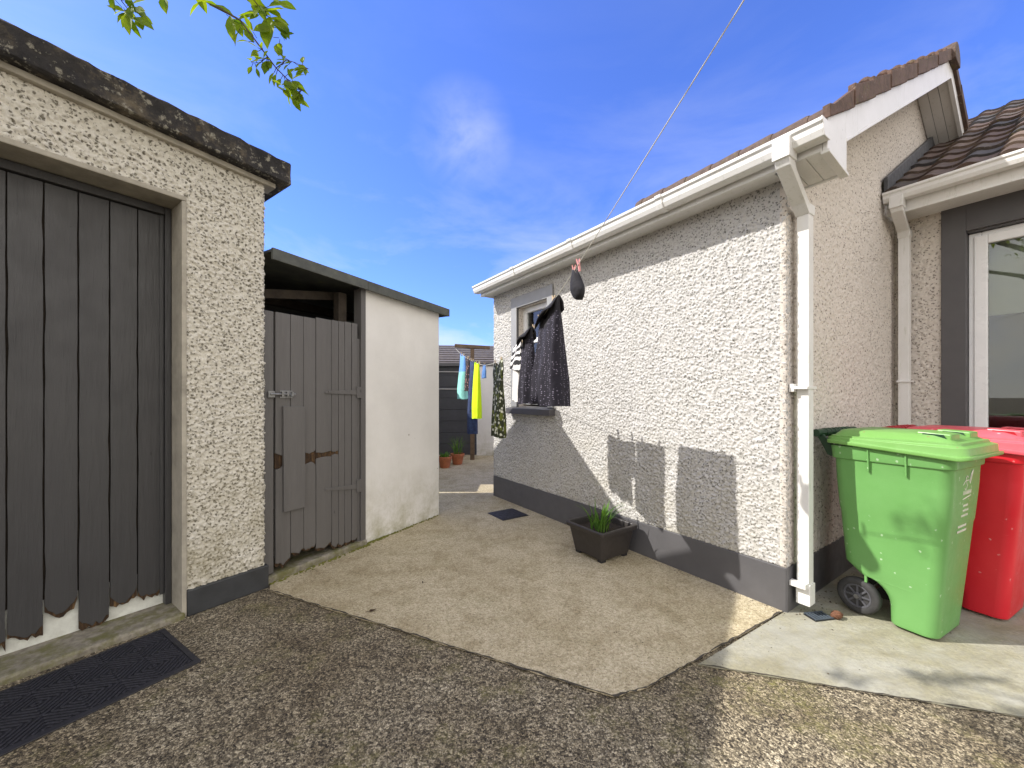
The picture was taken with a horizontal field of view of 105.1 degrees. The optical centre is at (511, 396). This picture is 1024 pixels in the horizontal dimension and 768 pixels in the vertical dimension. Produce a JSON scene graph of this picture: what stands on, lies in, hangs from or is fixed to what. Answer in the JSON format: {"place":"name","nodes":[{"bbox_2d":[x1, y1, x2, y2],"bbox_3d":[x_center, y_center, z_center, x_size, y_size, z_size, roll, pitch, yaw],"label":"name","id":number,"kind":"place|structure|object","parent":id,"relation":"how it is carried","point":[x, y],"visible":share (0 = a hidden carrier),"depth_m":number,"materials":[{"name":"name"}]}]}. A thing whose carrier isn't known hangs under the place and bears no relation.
{"place":"outdoors","nodes":[
{"label":"outdoors","id":0,"kind":"place"},
{"bbox_2d":[0,509,1023,767],"bbox_3d":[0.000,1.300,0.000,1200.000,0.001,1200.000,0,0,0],"label":"ground","id":1,"kind":"structure","parent":0,"point":[370,695],"depth_m":1.59,"materials":[{"name":"grey gravel"}]},
{"bbox_2d":[0,628,200,756],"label":"door mat","id":2,"kind":"object","parent":1,"relation":"on","point":[34,709],"depth_m":1.75,"materials":[{"name":"rubber"}]},
{"bbox_2d":[0,18,290,685],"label":"garage","id":3,"kind":"structure","parent":1,"relation":"on","point":[132,382],"depth_m":2.20,"materials":[{"name":"grey paint"}]},
{"bbox_2d":[0,170,162,655],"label":"door","id":4,"kind":"structure","parent":3,"relation":"in","point":[80,272],"depth_m":2.10,"materials":[{"name":"grey paint"}]},
{"bbox_2d":[106,0,309,110],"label":"tree","id":5,"kind":"object","parent":1,"relation":"on","point":[264,28],"visible":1,"depth_m":1.74,"materials":[{"name":"green plant"}]},
{"bbox_2d":[472,42,1023,612],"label":"house","id":6,"kind":"structure","parent":1,"relation":"on","point":[740,326],"depth_m":3.08,"materials":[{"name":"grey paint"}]},
{"bbox_2d":[506,284,554,415],"bbox_3d":[0.278,-0.495,4.498,0.295,1.390,0.830,0,0,-34],"label":"window","id":7,"kind":"structure","parent":6,"relation":"in","point":[530,314],"depth_m":4.57,"materials":[{"name":"white plastic"}]},
{"bbox_2d":[941,189,1023,426],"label":"window","id":8,"kind":"structure","parent":6,"relation":"in","point":[982,270],"depth_m":3.27,"materials":[{"name":"white plastic"}]},
{"bbox_2d":[698,566,1023,717],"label":"apron","id":9,"kind":"object","parent":1,"relation":"on","point":[973,659],"visible":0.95,"depth_m":1.96,"materials":[{"name":"concrete"}]},
{"bbox_2d":[804,610,834,621],"bbox_3d":[1.800,1.286,2.300,0.130,0.012,0.080,0,0,-10],"label":"gully grate","id":10,"kind":"object","parent":9,"relation":"on","point":[817,616],"visible":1,"depth_m":2.29,"materials":[{"name":"black plastic"}]},
{"bbox_2d":[830,610,842,619],"bbox_3d":[1.895,1.272,2.285,0.075,0.051,0.050,0,0,-9],"label":"pine cone","id":11,"kind":"object","parent":9,"relation":"on","point":[835,614],"visible":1,"depth_m":2.27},
{"bbox_2d":[813,426,1003,638],"bbox_3d":[2.288,0.738,2.312,0.550,1.103,0.690,0,0,-28],"label":"wheelie bin","id":12,"kind":"object","parent":9,"relation":"on","point":[908,498],"visible":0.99,"depth_m":2.13,"materials":[{"name":"green plastic"}]},
{"bbox_2d":[886,424,1023,619],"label":"wheelie bin","id":13,"kind":"object","parent":9,"relation":"on","point":[994,584],"visible":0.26,"depth_m":2.25,"materials":[{"name":"red plastic"}]},
{"bbox_2d":[0,0,1023,345],"label":"sky","id":14,"kind":"structure","parent":0,"point":[440,148],"materials":[{"name":"blue"}]},
{"bbox_2d":[270,454,781,696],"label":"path","id":15,"kind":"structure","parent":0,"point":[532,590],"depth_m":2.55,"materials":[{"name":"concrete"}]},
{"bbox_2d":[269,515,437,584],"bbox_3d":[-1.228,1.284,3.477,0.078,0.012,1.803,0,0,28],"label":"moss","id":16,"kind":"object","parent":15,"relation":"on","point":[368,544],"visible":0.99,"depth_m":3.34,"materials":[{"name":"green plant"}]},
{"bbox_2d":[264,247,449,583],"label":"shed","id":17,"kind":"structure","parent":15,"relation":"on","point":[351,407],"depth_m":3.32,"materials":[{"name":"grey paint"}]},
{"bbox_2d":[268,312,360,567],"bbox_3d":[-1.495,0.315,3.050,0.078,1.886,0.778,0,0,30],"label":"door","id":18,"kind":"structure","parent":17,"relation":"in","point":[315,394],"depth_m":3.03,"materials":[{"name":"grey paint"}]},
{"bbox_2d":[439,455,451,467],"bbox_3d":[-1.225,1.188,7.160,0.266,0.205,0.266,0,0,0],"label":"terracotta pot","id":19,"kind":"object","parent":15,"relation":"on","point":[444,462],"visible":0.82,"depth_m":7.07,"materials":[{"name":"ceramic"}]},
{"bbox_2d":[440,451,453,456],"bbox_3d":[-1.222,1.054,7.161,0.258,0.120,0.218,0,0,-38],"label":"pot plant","id":20,"kind":"object","parent":19,"relation":"on","point":[444,455],"visible":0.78,"depth_m":7.15,"materials":[{"name":"green plant"}]},
{"bbox_2d":[450,452,464,464],"bbox_3d":[-1.045,1.188,7.520,0.271,0.205,0.271,0,0,0],"label":"terracotta pot","id":21,"kind":"object","parent":15,"relation":"on","point":[457,459],"visible":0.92,"depth_m":7.43,"materials":[{"name":"ceramic"}]},
{"bbox_2d":[448,436,470,453],"bbox_3d":[-1.031,0.921,7.553,0.519,0.384,0.513,0,0,0],"label":"pot plant","id":22,"kind":"object","parent":21,"relation":"on","point":[456,449],"visible":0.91,"depth_m":7.51,"materials":[{"name":"green plant"}]},
{"bbox_2d":[439,345,493,454],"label":"outbuilding","id":23,"kind":"structure","parent":15,"relation":"on","point":[453,409],"depth_m":8.73,"materials":[{"name":"grey paint"}]},
{"bbox_2d":[455,344,489,459],"bbox_3d":[-0.815,0.110,8.062,0.720,2.380,0.087,0,0,-5],"label":"clothes post","id":24,"kind":"object","parent":15,"relation":"on","point":[472,436],"visible":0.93,"depth_m":8.02,"materials":[{"name":"brown wood"}]},
{"bbox_2d":[477,366,493,454],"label":"end wall","id":25,"kind":"structure","parent":15,"relation":"on","point":[485,441],"depth_m":8.64,"materials":[{"name":"white paint"}]},
{"bbox_2d":[488,508,527,520],"bbox_3d":[-0.045,1.284,4.300,0.330,0.012,0.320,0,0,-34],"label":"drain cover","id":26,"kind":"object","parent":15,"relation":"on","point":[507,514],"visible":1,"depth_m":4.26,"materials":[{"name":"metal"}]},
{"bbox_2d":[1,498,1023,754],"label":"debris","id":27,"kind":"object","parent":15,"relation":"on","point":[613,632],"visible":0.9,"depth_m":2.00,"materials":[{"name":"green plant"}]},
{"bbox_2d":[566,512,637,563],"bbox_3d":[0.735,1.163,3.235,0.426,0.256,0.426,0,0,-33],"label":"planter","id":28,"kind":"object","parent":15,"relation":"on","point":[614,540],"visible":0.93,"depth_m":3.13,"materials":[{"name":"brown plastic"}]},
{"bbox_2d":[578,501,626,532],"bbox_3d":[0.730,0.958,3.212,0.407,0.260,0.324,0,0,34],"label":"leafy plant","id":29,"kind":"object","parent":28,"relation":"on","point":[601,524],"visible":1,"depth_m":3.19,"materials":[{"name":"green plant"}]},
{"bbox_2d":[271,590,1022,716],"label":"joint","id":30,"kind":"object","parent":15,"relation":"on","point":[621,693],"visible":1,"depth_m":1.85,"materials":[{"name":"grey concrete"}]},
{"bbox_2d":[456,0,744,364],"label":"clothes line","id":31,"kind":"object","parent":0,"point":[655,140],"visible":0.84,"depth_m":1.50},
{"bbox_2d":[457,353,467,398],"bbox_3d":[-0.884,-0.383,6.999,0.174,0.851,0.517,0,0,-14],"label":"blue shirt","id":32,"kind":"object","parent":31,"relation":"hanging from","point":[462,393],"visible":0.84,"depth_m":6.79,"materials":[{"name":"blue fabric"}]},
{"bbox_2d":[464,357,469,390],"bbox_3d":[-0.710,-0.375,6.375,0.109,0.561,0.271,0,0,-16],"label":"patterned top","id":33,"kind":"object","parent":31,"relation":"hanging from","point":[466,383],"visible":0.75,"depth_m":6.27,"materials":[{"name":"fabric"}]},
{"bbox_2d":[467,360,477,433],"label":"navy trousers","id":34,"kind":"object","parent":31,"relation":"hanging from","point":[472,426],"visible":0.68,"depth_m":5.83,"materials":[{"name":"fabric"}]},
{"bbox_2d":[472,362,481,418],"bbox_3d":[-0.488,-0.095,5.460,0.129,0.802,0.353,0,0,-15],"label":"neon shirt","id":35,"kind":"object","parent":31,"relation":"hanging from","point":[476,404],"visible":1,"depth_m":5.33,"materials":[{"name":"yellow fabric"}]},
{"bbox_2d":[482,364,485,378],"bbox_3d":[-0.356,-0.330,5.025,0.053,0.185,0.155,0,0,-14],"label":"blue cloth","id":36,"kind":"object","parent":31,"relation":"hanging from","point":[484,372],"visible":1,"depth_m":4.97,"materials":[{"name":"blue fabric"}]},
{"bbox_2d":[491,359,506,438],"bbox_3d":[-0.147,0.022,4.236,0.121,0.822,0.478,0,0,-16],"label":"leaf print dress","id":37,"kind":"object","parent":31,"relation":"hanging from","point":[498,425],"visible":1,"depth_m":4.12,"materials":[{"name":"fabric"}]},
{"bbox_2d":[510,340,521,370],"bbox_3d":[0.043,-0.350,3.374,0.091,0.276,0.284,0,0,-14],"label":"zebra top","id":38,"kind":"object","parent":31,"relation":"hanging from","point":[515,364],"visible":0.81,"depth_m":3.28,"materials":[{"name":"fabric"}]},
{"bbox_2d":[512,369,519,401],"bbox_3d":[0.053,-0.211,3.386,0.071,0.508,0.240,0,0,-13],"label":"white top","id":39,"kind":"object","parent":31,"relation":"hanging from","point":[515,386],"visible":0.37,"depth_m":3.37,"materials":[{"name":"fabric"}]},
{"bbox_2d":[516,326,537,403],"bbox_3d":[0.119,-0.242,3.131,0.172,0.606,0.246,0,0,0],"label":"dotted dress","id":40,"kind":"object","parent":31,"relation":"hanging from","point":[528,336],"visible":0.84,"depth_m":3.03,"materials":[{"name":"black fabric"}]},
{"bbox_2d":[531,295,569,405],"bbox_3d":[0.259,-0.304,2.741,0.212,0.735,0.403,0,0,-13],"label":"dotted dress","id":41,"kind":"object","parent":31,"relation":"hanging from","point":[550,383],"visible":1,"depth_m":2.61,"materials":[{"name":"black fabric"}]},
{"bbox_2d":[570,269,584,299],"bbox_3d":[0.378,-0.650,2.264,0.076,0.183,0.119,0,0,-14],"label":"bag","id":42,"kind":"object","parent":31,"relation":"hanging from","point":[577,288],"visible":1,"depth_m":2.24,"materials":[{"name":"black fabric"}]},
{"bbox_2d":[576,258,580,271],"bbox_3d":[0.386,-0.760,2.262,0.023,0.073,0.012,-8,-3,-10],"label":"clothes peg","id":43,"kind":"object","parent":31,"relation":"attached to","point":[579,268],"visible":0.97,"depth_m":2.26,"materials":[{"name":"pink plastic"}]}
]}

